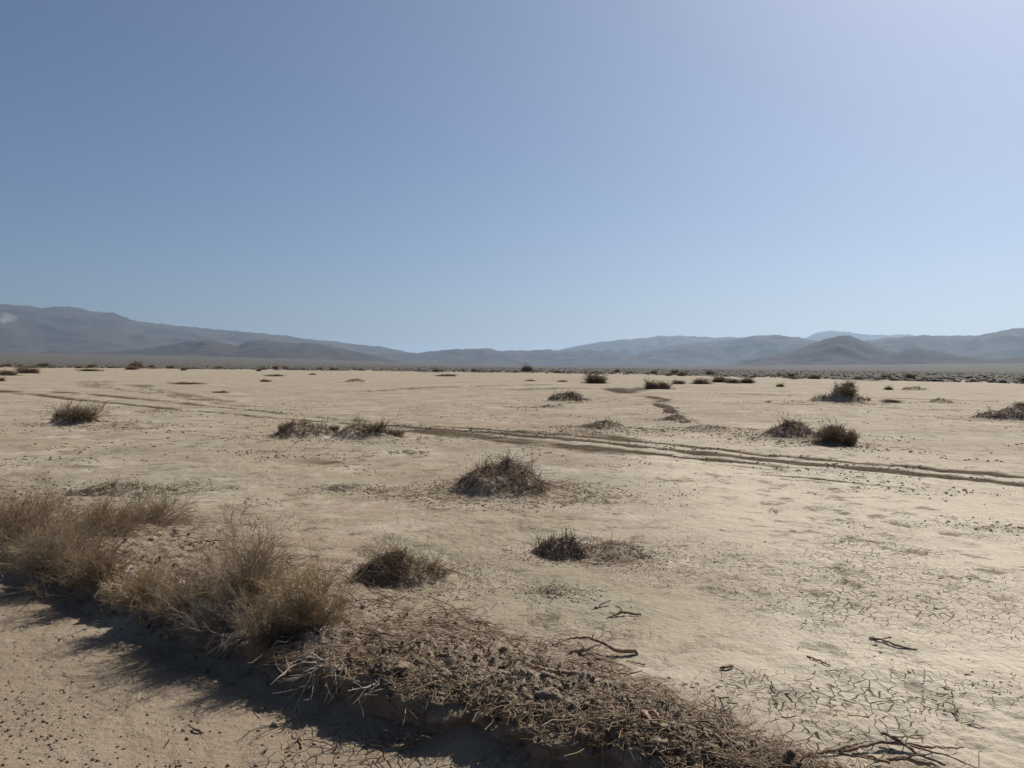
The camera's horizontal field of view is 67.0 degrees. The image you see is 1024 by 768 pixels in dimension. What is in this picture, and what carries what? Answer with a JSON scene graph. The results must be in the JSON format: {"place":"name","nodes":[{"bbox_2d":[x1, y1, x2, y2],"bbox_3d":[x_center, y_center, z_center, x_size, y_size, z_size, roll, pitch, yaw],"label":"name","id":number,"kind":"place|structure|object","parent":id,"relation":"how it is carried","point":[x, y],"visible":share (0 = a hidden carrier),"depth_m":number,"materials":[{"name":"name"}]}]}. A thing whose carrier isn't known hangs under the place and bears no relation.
{"place":"outdoors","nodes":[
{"label":"outdoors","id":0,"kind":"place"},
{"bbox_2d":[0,607,384,767],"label":"gravel","id":1,"kind":"structure","parent":0,"point":[124,748],"depth_m":3.90,"materials":[{"name":"gravel"}]},
{"bbox_2d":[0,304,414,354],"bbox_3d":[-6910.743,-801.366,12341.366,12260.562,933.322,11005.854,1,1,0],"label":"mountains","id":2,"kind":"structure","parent":0,"point":[33,329],"depth_m":10944.15,"materials":[{"name":"stone"}]},
{"bbox_2d":[43,340,397,361],"bbox_3d":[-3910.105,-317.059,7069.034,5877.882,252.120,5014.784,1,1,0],"label":"mountains","id":3,"kind":"structure","parent":0,"point":[252,349],"depth_m":6980.20,"materials":[{"name":"stone"}]},
{"bbox_2d":[0,352,1023,767],"bbox_3d":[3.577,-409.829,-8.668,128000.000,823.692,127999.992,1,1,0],"label":"ground","id":4,"kind":"structure","parent":0,"point":[800,540],"depth_m":8.05,"materials":[{"name":"soil"}]},
{"bbox_2d":[0,368,24,375],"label":"desert shrub","id":5,"kind":"object","parent":4,"relation":"on","point":[6,373],"visible":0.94,"depth_m":110.46,"materials":[{"name":"plant"}]},
{"bbox_2d":[10,362,41,372],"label":"desert shrub","id":6,"kind":"object","parent":4,"relation":"on","point":[29,370],"visible":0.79,"depth_m":135.91,"materials":[{"name":"plant"}]},
{"bbox_2d":[36,361,51,366],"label":"desert shrub","id":7,"kind":"object","parent":4,"relation":"on","point":[44,364],"visible":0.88,"depth_m":451.92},
{"bbox_2d":[4,397,126,426],"bbox_3d":[-12.720,0.907,22.469,3.441,1.074,2.651,0,1,-29],"label":"brush mound","id":8,"kind":"object","parent":4,"relation":"on","point":[68,416],"visible":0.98,"depth_m":22.13,"materials":[{"name":"plant"}]},
{"bbox_2d":[19,504,134,611],"bbox_3d":[-3.259,1.286,5.852,0.778,0.818,0.747,2,2,40],"label":"dry bush","id":9,"kind":"object","parent":4,"relation":"on","point":[92,564],"visible":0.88,"depth_m":5.81,"materials":[{"name":"plant"}]},
{"bbox_2d":[77,368,103,370],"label":"desert shrub","id":10,"kind":"object","parent":4,"relation":"on","point":[87,369],"visible":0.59,"depth_m":186.32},
{"bbox_2d":[86,363,94,367],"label":"desert shrub","id":11,"kind":"object","parent":4,"relation":"on","point":[90,366],"visible":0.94,"depth_m":343.97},
{"bbox_2d":[54,472,191,537],"bbox_3d":[-3.805,1.264,7.500,1.354,0.876,1.059,1,1,0],"label":"dry bush","id":12,"kind":"object","parent":4,"relation":"on","point":[120,518],"visible":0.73,"depth_m":7.46,"materials":[{"name":"plant"}]},
{"bbox_2d":[68,419,189,428],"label":"mound","id":13,"kind":"object","parent":4,"relation":"on","point":[127,424],"visible":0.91,"depth_m":21.44,"materials":[{"name":"soil"}]},
{"bbox_2d":[124,363,141,369],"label":"desert shrub","id":14,"kind":"object","parent":4,"relation":"on","point":[130,367],"visible":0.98,"depth_m":247.27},
{"bbox_2d":[127,358,144,366],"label":"desert shrub","id":15,"kind":"object","parent":4,"relation":"on","point":[135,363],"visible":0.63,"depth_m":463.30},
{"bbox_2d":[59,475,240,501],"bbox_3d":[-5.221,1.409,10.473,2.972,0.371,1.738,0,1,-27],"label":"brush mound","id":16,"kind":"object","parent":4,"relation":"on","point":[97,489],"visible":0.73,"depth_m":10.32,"materials":[{"name":"soil"}]},
{"bbox_2d":[93,529,207,635],"bbox_3d":[-2.488,1.323,5.356,0.686,0.693,0.812,2,2,42],"label":"dry bush","id":17,"kind":"object","parent":4,"relation":"on","point":[134,591],"visible":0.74,"depth_m":5.29,"materials":[{"name":"plant"}]},
{"bbox_2d":[86,475,215,525],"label":"dry bush","id":18,"kind":"object","parent":4,"relation":"on","point":[165,515],"visible":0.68,"depth_m":8.34,"materials":[{"name":"plant"}]},
{"bbox_2d":[132,409,182,412],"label":"brush mound","id":19,"kind":"object","parent":4,"relation":"on","point":[160,410],"visible":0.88,"depth_m":28.58,"materials":[{"name":"sand"}]},
{"bbox_2d":[131,527,226,625],"bbox_3d":[-2.161,1.313,5.084,0.634,0.697,0.703,0,1,-33],"label":"dry bush","id":20,"kind":"object","parent":4,"relation":"on","point":[163,610],"visible":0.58,"depth_m":5.03,"materials":[{"name":"plant"}]},
{"bbox_2d":[162,381,209,383],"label":"desert shrub","id":21,"kind":"object","parent":4,"relation":"on","point":[184,383],"visible":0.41,"depth_m":70.43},
{"bbox_2d":[192,727,203,733],"bbox_3d":[-1.593,1.748,3.907,0.084,0.023,0.024,1,1,30],"label":"bark scrap","id":22,"kind":"object","parent":4,"relation":"on","point":[197,730],"visible":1,"depth_m":3.90,"materials":[{"name":"brown wood"}]},
{"bbox_2d":[123,468,313,650],"bbox_3d":[-1.755,1.094,5.050,1.182,1.141,1.112,1,1,36],"label":"dry bush","id":23,"kind":"object","parent":4,"relation":"on","point":[248,567],"visible":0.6,"depth_m":4.99,"materials":[{"name":"plant"}]},
{"bbox_2d":[211,390,230,392],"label":"desert shrub","id":24,"kind":"object","parent":4,"relation":"on","point":[220,391],"visible":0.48,"depth_m":47.99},
{"bbox_2d":[192,536,330,658],"bbox_3d":[-1.486,1.276,4.616,0.827,0.775,0.633,1,1,0],"label":"dry bush","id":25,"kind":"object","parent":4,"relation":"on","point":[257,630],"visible":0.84,"depth_m":4.58,"materials":[{"name":"plant"}]},
{"bbox_2d":[234,413,341,442],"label":"brush mound","id":26,"kind":"object","parent":4,"relation":"on","point":[300,430],"visible":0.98,"depth_m":18.44,"materials":[{"name":"plant"}]},
{"bbox_2d":[236,511,378,658],"bbox_3d":[-1.266,1.189,4.672,0.886,0.880,0.656,1,1,34],"label":"dry bush","id":27,"kind":"object","parent":4,"relation":"on","point":[304,604],"visible":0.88,"depth_m":4.64,"materials":[{"name":"plant"}]},
{"bbox_2d":[285,725,337,748],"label":"dead branch","id":28,"kind":"object","parent":4,"relation":"on","point":[300,739],"visible":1,"depth_m":3.78,"materials":[{"name":"wood"}]},
{"bbox_2d":[302,483,382,493],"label":"brush mound","id":29,"kind":"object","parent":4,"relation":"on","point":[342,487],"visible":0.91,"depth_m":10.98,"materials":[{"name":"soil"}]},
{"bbox_2d":[345,379,368,382],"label":"brush mound","id":30,"kind":"object","parent":4,"relation":"on","point":[355,381],"visible":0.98,"depth_m":83.83,"materials":[{"name":"soil"}]},
{"bbox_2d":[298,412,454,443],"bbox_3d":[-3.475,1.071,18.668,4.467,0.890,2.571,0,1,-11],"label":"brush mound","id":31,"kind":"object","parent":4,"relation":"on","point":[363,432],"visible":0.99,"depth_m":18.45,"materials":[{"name":"soil"}]},
{"bbox_2d":[388,449,420,453],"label":"brush mound","id":32,"kind":"object","parent":4,"relation":"on","point":[408,451],"visible":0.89,"depth_m":15.83,"materials":[{"name":"soil"}]},
{"bbox_2d":[371,725,442,749],"bbox_3d":[-0.515,1.732,3.753,0.356,0.164,0.240,1,1,0],"label":"root cluster","id":33,"kind":"object","parent":4,"relation":"on","point":[406,744],"visible":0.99,"depth_m":3.77,"materials":[{"name":"plant"}]},
{"bbox_2d":[0,480,829,767],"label":"earth berm","id":34,"kind":"structure","parent":4,"relation":"on","point":[441,719],"depth_m":4.43,"materials":[{"name":"soil"}]},
{"bbox_2d":[6,547,48,580],"bbox_3d":[-3.859,1.472,6.315,0.448,0.389,0.418,1,1,0],"label":"root cluster","id":35,"kind":"object","parent":34,"relation":"on","point":[34,567],"visible":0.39,"depth_m":6.28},
{"bbox_2d":[0,445,101,567],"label":"dry bush","id":36,"kind":"object","parent":34,"relation":"on","point":[10,520],"visible":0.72,"depth_m":7.21,"materials":[{"name":"plant"}]},
{"bbox_2d":[0,485,145,595],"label":"dry bush","id":37,"kind":"object","parent":34,"relation":"on","point":[50,544],"visible":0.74,"depth_m":6.26,"materials":[{"name":"plant"}]},
{"bbox_2d":[130,601,166,634],"bbox_3d":[-2.376,1.567,5.250,0.411,0.249,0.360,1,1,0],"label":"root cluster","id":38,"kind":"object","parent":34,"relation":"on","point":[147,619],"visible":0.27,"depth_m":5.22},
{"bbox_2d":[139,577,264,648],"bbox_3d":[-1.951,1.415,4.781,0.841,0.473,0.541,1,1,0],"label":"dry bush","id":39,"kind":"object","parent":34,"relation":"on","point":[208,619],"visible":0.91,"depth_m":4.78,"materials":[{"name":"plant"}]},
{"bbox_2d":[194,620,257,667],"bbox_3d":[-1.704,1.572,4.674,0.608,0.278,0.260,1,1,12],"label":"root cluster","id":40,"kind":"object","parent":34,"relation":"on","point":[227,640],"visible":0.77,"depth_m":4.66,"materials":[{"name":"plant"}]},
{"bbox_2d":[266,630,353,721],"bbox_3d":[-1.129,1.543,4.147,0.578,0.429,0.499,1,1,0],"label":"root cluster","id":41,"kind":"object","parent":34,"relation":"on","point":[316,669],"visible":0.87,"depth_m":4.13,"materials":[{"name":"plant"}]},
{"bbox_2d":[338,668,416,722],"bbox_3d":[-0.674,1.549,3.921,0.433,0.203,0.342,1,1,0],"label":"root cluster","id":42,"kind":"object","parent":34,"relation":"on","point":[368,686],"visible":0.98,"depth_m":3.92,"materials":[{"name":"plant"}]},
{"bbox_2d":[392,661,411,676],"bbox_3d":[-0.582,1.502,4.076,0.113,0.087,0.103,1,1,0],"label":"dirt clod","id":43,"kind":"object","parent":34,"relation":"on","point":[399,666],"visible":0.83,"depth_m":4.04,"materials":[{"name":"soil"}]},
{"bbox_2d":[0,486,812,767],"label":"dirt clods","id":44,"kind":"object","parent":34,"relation":"on","point":[580,733],"visible":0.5,"depth_m":3.90,"materials":[{"name":"soil"}]},
{"bbox_2d":[438,668,451,680],"bbox_3d":[-0.354,1.525,4.055,0.077,0.061,0.074,1,2,38],"label":"dirt clod","id":45,"kind":"object","parent":34,"relation":"on","point":[448,673],"visible":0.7,"depth_m":4.04,"materials":[{"name":"soil"}]},
{"bbox_2d":[524,695,538,706],"bbox_3d":[0.099,1.569,3.804,0.090,0.078,0.096,1,1,0],"label":"dirt clod","id":46,"kind":"object","parent":34,"relation":"on","point":[528,698],"visible":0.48,"depth_m":3.79,"materials":[{"name":"soil"}]},
{"bbox_2d":[534,687,562,706],"bbox_3d":[0.182,1.552,3.806,0.133,0.111,0.136,0,1,-26],"label":"dirt clod","id":47,"kind":"object","parent":34,"relation":"on","point":[549,695],"visible":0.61,"depth_m":3.78,"materials":[{"name":"soil"}]},
{"bbox_2d":[525,663,603,677],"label":"dead branch","id":48,"kind":"object","parent":34,"relation":"on","point":[571,672],"visible":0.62,"depth_m":4.22,"materials":[{"name":"brown wood"}]},
{"bbox_2d":[569,643,600,653],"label":"dead branch","id":49,"kind":"object","parent":34,"relation":"on","point":[581,649],"visible":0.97,"depth_m":4.68,"materials":[{"name":"brown wood"}]},
{"bbox_2d":[570,718,617,767],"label":"root cluster","id":50,"kind":"object","parent":34,"relation":"on","point":[602,734],"visible":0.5,"depth_m":3.40,"materials":[{"name":"plant"}]},
{"bbox_2d":[647,737,668,754],"bbox_3d":[0.622,1.552,3.324,0.094,0.071,0.084,1,1,21],"label":"dirt clod","id":51,"kind":"object","parent":34,"relation":"on","point":[661,746],"visible":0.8,"depth_m":3.30,"materials":[{"name":"soil"}]},
{"bbox_2d":[640,709,676,729],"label":"dead branch","id":52,"kind":"object","parent":34,"relation":"on","point":[646,713],"visible":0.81,"depth_m":3.45,"materials":[{"name":"brown wood"}]},
{"bbox_2d":[693,727,711,742],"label":"dead branch","id":53,"kind":"object","parent":34,"relation":"on","point":[705,732],"visible":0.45,"depth_m":3.44,"materials":[{"name":"brown wood"}]},
{"bbox_2d":[688,717,734,744],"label":"dead branch","id":54,"kind":"object","parent":34,"relation":"on","point":[726,737],"visible":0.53,"depth_m":3.56,"materials":[{"name":"brown wood"}]},
{"bbox_2d":[693,723,729,748],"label":"dead branch","id":55,"kind":"object","parent":34,"relation":"on","point":[717,737],"visible":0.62,"depth_m":3.45,"materials":[{"name":"brown wood"}]},
{"bbox_2d":[323,525,520,601],"bbox_3d":[-0.881,1.468,6.391,1.953,0.619,1.391,1,1,9],"label":"brush mound","id":56,"kind":"object","parent":4,"relation":"on","point":[394,568],"visible":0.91,"depth_m":6.21,"materials":[{"name":"plant"}]},
{"bbox_2d":[435,374,456,375],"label":"desert shrub","id":57,"kind":"object","parent":4,"relation":"on","point":[446,375],"visible":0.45,"depth_m":147.55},
{"bbox_2d":[372,446,638,510],"bbox_3d":[-0.144,1.310,10.785,3.804,0.862,2.859,0,1,0],"label":"brush mound","id":58,"kind":"object","parent":4,"relation":"on","point":[506,479],"visible":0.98,"depth_m":10.60,"materials":[{"name":"plant"}]},
{"bbox_2d":[0,413,1023,767],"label":"twig litter","id":59,"kind":"object","parent":4,"relation":"on","point":[734,721],"visible":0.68,"depth_m":4.01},
{"bbox_2d":[0,382,1023,727],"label":"soil crumbs","id":60,"kind":"object","parent":4,"relation":"on","point":[600,432],"visible":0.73,"depth_m":15.17,"materials":[{"name":"soil"}]},
{"bbox_2d":[0,357,1023,383],"bbox_3d":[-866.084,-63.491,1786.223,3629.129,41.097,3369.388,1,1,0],"label":"scrub","id":61,"kind":"object","parent":4,"relation":"on","point":[993,380],"visible":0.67,"depth_m":338.30,"materials":[{"name":"plant"}]},
{"bbox_2d":[519,363,534,370],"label":"desert shrub","id":62,"kind":"object","parent":4,"relation":"on","point":[528,368],"visible":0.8,"depth_m":365.54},
{"bbox_2d":[531,403,554,407],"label":"brush mound","id":63,"kind":"object","parent":4,"relation":"on","point":[548,405],"visible":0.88,"depth_m":34.60,"materials":[{"name":"soil"}]},
{"bbox_2d":[508,579,608,600],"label":"brush mound","id":64,"kind":"object","parent":4,"relation":"on","point":[562,591],"visible":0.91,"depth_m":6.00,"materials":[{"name":"soil"}]},
{"bbox_2d":[503,526,618,567],"bbox_3d":[0.506,1.510,7.290,1.359,0.370,0.974,1,1,4],"label":"brush mound","id":65,"kind":"object","parent":4,"relation":"on","point":[567,548],"visible":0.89,"depth_m":7.23,"materials":[{"name":"plant"}]},
{"bbox_2d":[542,389,606,402],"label":"brush mound","id":66,"kind":"object","parent":4,"relation":"on","point":[572,397],"visible":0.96,"depth_m":40.81,"materials":[{"name":"plant"}]},
{"bbox_2d":[580,367,613,383],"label":"desert shrub","id":67,"kind":"object","parent":4,"relation":"on","point":[595,379],"visible":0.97,"depth_m":90.44,"materials":[{"name":"plant"}]},
{"bbox_2d":[534,417,662,432],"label":"brush mound","id":68,"kind":"object","parent":4,"relation":"on","point":[604,425],"visible":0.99,"depth_m":21.85,"materials":[{"name":"soil"}]},
{"bbox_2d":[558,635,638,654],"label":"dead branch","id":69,"kind":"object","parent":4,"relation":"on","point":[624,650],"visible":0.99,"depth_m":4.74,"materials":[{"name":"brown wood"}]},
{"bbox_2d":[594,599,610,607],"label":"dead branch","id":70,"kind":"object","parent":4,"relation":"on","point":[601,603],"visible":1,"depth_m":5.68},
{"bbox_2d":[553,527,685,569],"bbox_3d":[0.969,1.645,7.336,1.390,0.589,1.191,1,1,7],"label":"brush mound","id":71,"kind":"object","parent":4,"relation":"on","point":[610,552],"visible":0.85,"depth_m":7.24,"materials":[{"name":"plant"}]},
{"bbox_2d":[607,605,640,617],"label":"dead branch","id":72,"kind":"object","parent":4,"relation":"on","point":[621,612],"visible":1,"depth_m":5.51,"materials":[{"name":"brown wood"}]},
{"bbox_2d":[641,376,660,388],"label":"desert shrub","id":73,"kind":"object","parent":4,"relation":"on","point":[651,385],"visible":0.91,"depth_m":67.14,"materials":[{"name":"plant"}]},
{"bbox_2d":[657,379,674,388],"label":"desert shrub","id":74,"kind":"object","parent":4,"relation":"on","point":[665,385],"visible":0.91,"depth_m":67.41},
{"bbox_2d":[649,414,688,420],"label":"brush mound","id":75,"kind":"object","parent":4,"relation":"on","point":[670,418],"visible":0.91,"depth_m":26.29,"materials":[{"name":"soil"}]},
{"bbox_2d":[671,379,686,383],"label":"desert shrub","id":76,"kind":"object","parent":4,"relation":"on","point":[677,382],"visible":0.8,"depth_m":90.57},
{"bbox_2d":[675,370,686,375],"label":"desert shrub","id":77,"kind":"object","parent":4,"relation":"on","point":[681,374],"visible":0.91,"depth_m":194.23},
{"bbox_2d":[690,377,716,383],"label":"desert shrub","id":78,"kind":"object","parent":4,"relation":"on","point":[699,381],"visible":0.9,"depth_m":91.43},
{"bbox_2d":[648,424,763,431],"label":"brush mound","id":79,"kind":"object","parent":4,"relation":"on","point":[705,428],"visible":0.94,"depth_m":22.09,"materials":[{"name":"soil"}]},
{"bbox_2d":[704,367,716,374],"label":"desert shrub","id":80,"kind":"object","parent":4,"relation":"on","point":[708,372],"visible":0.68,"depth_m":254.17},
{"bbox_2d":[709,373,728,382],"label":"desert shrub","id":81,"kind":"object","parent":4,"relation":"on","point":[718,379],"visible":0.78,"depth_m":102.97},
{"bbox_2d":[719,664,733,669],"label":"dead branch","id":82,"kind":"object","parent":4,"relation":"on","point":[727,666],"visible":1,"depth_m":4.45,"materials":[{"name":"brown wood"}]},
{"bbox_2d":[724,377,745,383],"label":"desert shrub","id":83,"kind":"object","parent":4,"relation":"on","point":[737,380],"visible":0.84,"depth_m":98.42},
{"bbox_2d":[739,374,756,382],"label":"desert shrub","id":84,"kind":"object","parent":4,"relation":"on","point":[748,380],"visible":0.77,"depth_m":99.26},
{"bbox_2d":[775,381,784,386],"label":"desert shrub","id":85,"kind":"object","parent":4,"relation":"on","point":[779,385],"visible":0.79,"depth_m":80.15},
{"bbox_2d":[719,411,875,442],"bbox_3d":[7.358,1.127,19.994,3.092,0.860,3.093,0,1,-10],"label":"brush mound","id":86,"kind":"object","parent":4,"relation":"on","point":[790,430],"visible":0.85,"depth_m":19.74,"materials":[{"name":"soil"}]},
{"bbox_2d":[806,374,821,378],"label":"desert shrub","id":87,"kind":"object","parent":4,"relation":"on","point":[814,377],"visible":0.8,"depth_m":154.80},
{"bbox_2d":[807,655,829,665],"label":"dead branch","id":88,"kind":"object","parent":4,"relation":"on","point":[820,660],"visible":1,"depth_m":4.60,"materials":[{"name":"brown wood"}]},
{"bbox_2d":[810,743,856,755],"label":"dead branch","id":89,"kind":"object","parent":4,"relation":"on","point":[837,749],"visible":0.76,"depth_m":3.51,"materials":[{"name":"brown wood"}]},
{"bbox_2d":[787,412,880,447],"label":"brush mound","id":90,"kind":"object","parent":4,"relation":"on","point":[832,435],"visible":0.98,"depth_m":18.16,"materials":[{"name":"plant"}]},
{"bbox_2d":[763,379,916,404],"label":"brush mound","id":91,"kind":"object","parent":4,"relation":"on","point":[844,394],"visible":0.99,"depth_m":41.23,"materials":[{"name":"plant"}]},
{"bbox_2d":[840,377,858,387],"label":"desert shrub","id":92,"kind":"object","parent":4,"relation":"on","point":[850,384],"visible":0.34,"depth_m":79.54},
{"bbox_2d":[882,383,893,389],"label":"desert shrub","id":93,"kind":"object","parent":4,"relation":"on","point":[887,388],"visible":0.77,"depth_m":71.99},
{"bbox_2d":[877,398,905,402],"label":"desert shrub","id":94,"kind":"object","parent":4,"relation":"on","point":[887,400],"visible":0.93,"depth_m":42.80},
{"bbox_2d":[869,637,917,649],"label":"dead branch","id":95,"kind":"object","parent":4,"relation":"on","point":[883,640],"visible":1,"depth_m":4.90,"materials":[{"name":"brown wood"}]},
{"bbox_2d":[863,754,932,765],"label":"dead branch","id":96,"kind":"object","parent":4,"relation":"on","point":[904,758],"visible":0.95,"depth_m":3.43,"materials":[{"name":"brown wood"}]},
{"bbox_2d":[839,731,975,767],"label":"dead branch","id":97,"kind":"object","parent":4,"relation":"on","point":[898,741],"visible":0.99,"depth_m":3.55,"materials":[{"name":"brown wood"}]},
{"bbox_2d":[901,372,918,378],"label":"desert shrub","id":98,"kind":"object","parent":4,"relation":"on","point":[907,375],"visible":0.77,"depth_m":175.94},
{"bbox_2d":[900,386,928,390],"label":"brush mound","id":99,"kind":"object","parent":4,"relation":"on","point":[917,388],"visible":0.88,"depth_m":71.07,"materials":[{"name":"sand"}]},
{"bbox_2d":[922,398,964,403],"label":"brush mound","id":100,"kind":"object","parent":4,"relation":"on","point":[939,400],"visible":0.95,"depth_m":43.06,"materials":[{"name":"sand"}]},
{"bbox_2d":[923,402,1023,422],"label":"brush mound","id":101,"kind":"object","parent":4,"relation":"on","point":[1014,414],"visible":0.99,"depth_m":27.52,"materials":[{"name":"plant"}]},
{"bbox_2d":[1011,401,1023,406],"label":"desert shrub","id":102,"kind":"object","parent":4,"relation":"on","point":[1020,403],"visible":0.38,"depth_m":38.35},
{"bbox_2d":[0,0,1023,352],"label":"sky","id":103,"kind":"structure","parent":0,"point":[415,176],"materials":[{"name":"blue"}]},
{"bbox_2d":[376,348,703,365],"bbox_3d":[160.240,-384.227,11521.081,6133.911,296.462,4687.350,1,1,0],"label":"mountains","id":104,"kind":"structure","parent":0,"point":[488,356],"depth_m":10403.27,"materials":[{"name":"stone"}]},
{"bbox_2d":[555,335,735,354],"bbox_3d":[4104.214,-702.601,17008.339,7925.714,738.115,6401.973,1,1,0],"label":"mountains","id":105,"kind":"structure","parent":0,"point":[635,346],"depth_m":16537.83,"materials":[{"name":"stone"}]},
{"bbox_2d":[634,335,818,365],"bbox_3d":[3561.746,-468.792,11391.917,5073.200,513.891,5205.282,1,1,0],"label":"mountains","id":106,"kind":"structure","parent":0,"point":[729,352],"depth_m":10844.00,"materials":[{"name":"stone"}]},
{"bbox_2d":[732,335,889,365],"bbox_3d":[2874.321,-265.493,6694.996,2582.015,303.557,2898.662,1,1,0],"label":"mountains","id":107,"kind":"structure","parent":0,"point":[845,350],"depth_m":6141.10,"materials":[{"name":"stone"}]},
{"bbox_2d":[804,331,914,340],"bbox_3d":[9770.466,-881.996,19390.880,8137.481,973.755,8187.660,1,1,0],"label":"mountains","id":108,"kind":"structure","parent":0,"point":[820,336],"depth_m":19926.24,"materials":[{"name":"stone"}]},
{"bbox_2d":[854,348,1023,364],"bbox_3d":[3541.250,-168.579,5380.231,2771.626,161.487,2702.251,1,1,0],"label":"mountains","id":109,"kind":"structure","parent":0,"point":[914,356],"depth_m":5148.27,"materials":[{"name":"stone"}]},
{"bbox_2d":[865,328,1023,358],"bbox_3d":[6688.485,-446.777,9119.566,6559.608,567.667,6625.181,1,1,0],"label":"mountains","id":110,"kind":"structure","parent":0,"point":[1009,343],"depth_m":8688.56,"materials":[{"name":"stone"}]}
]}

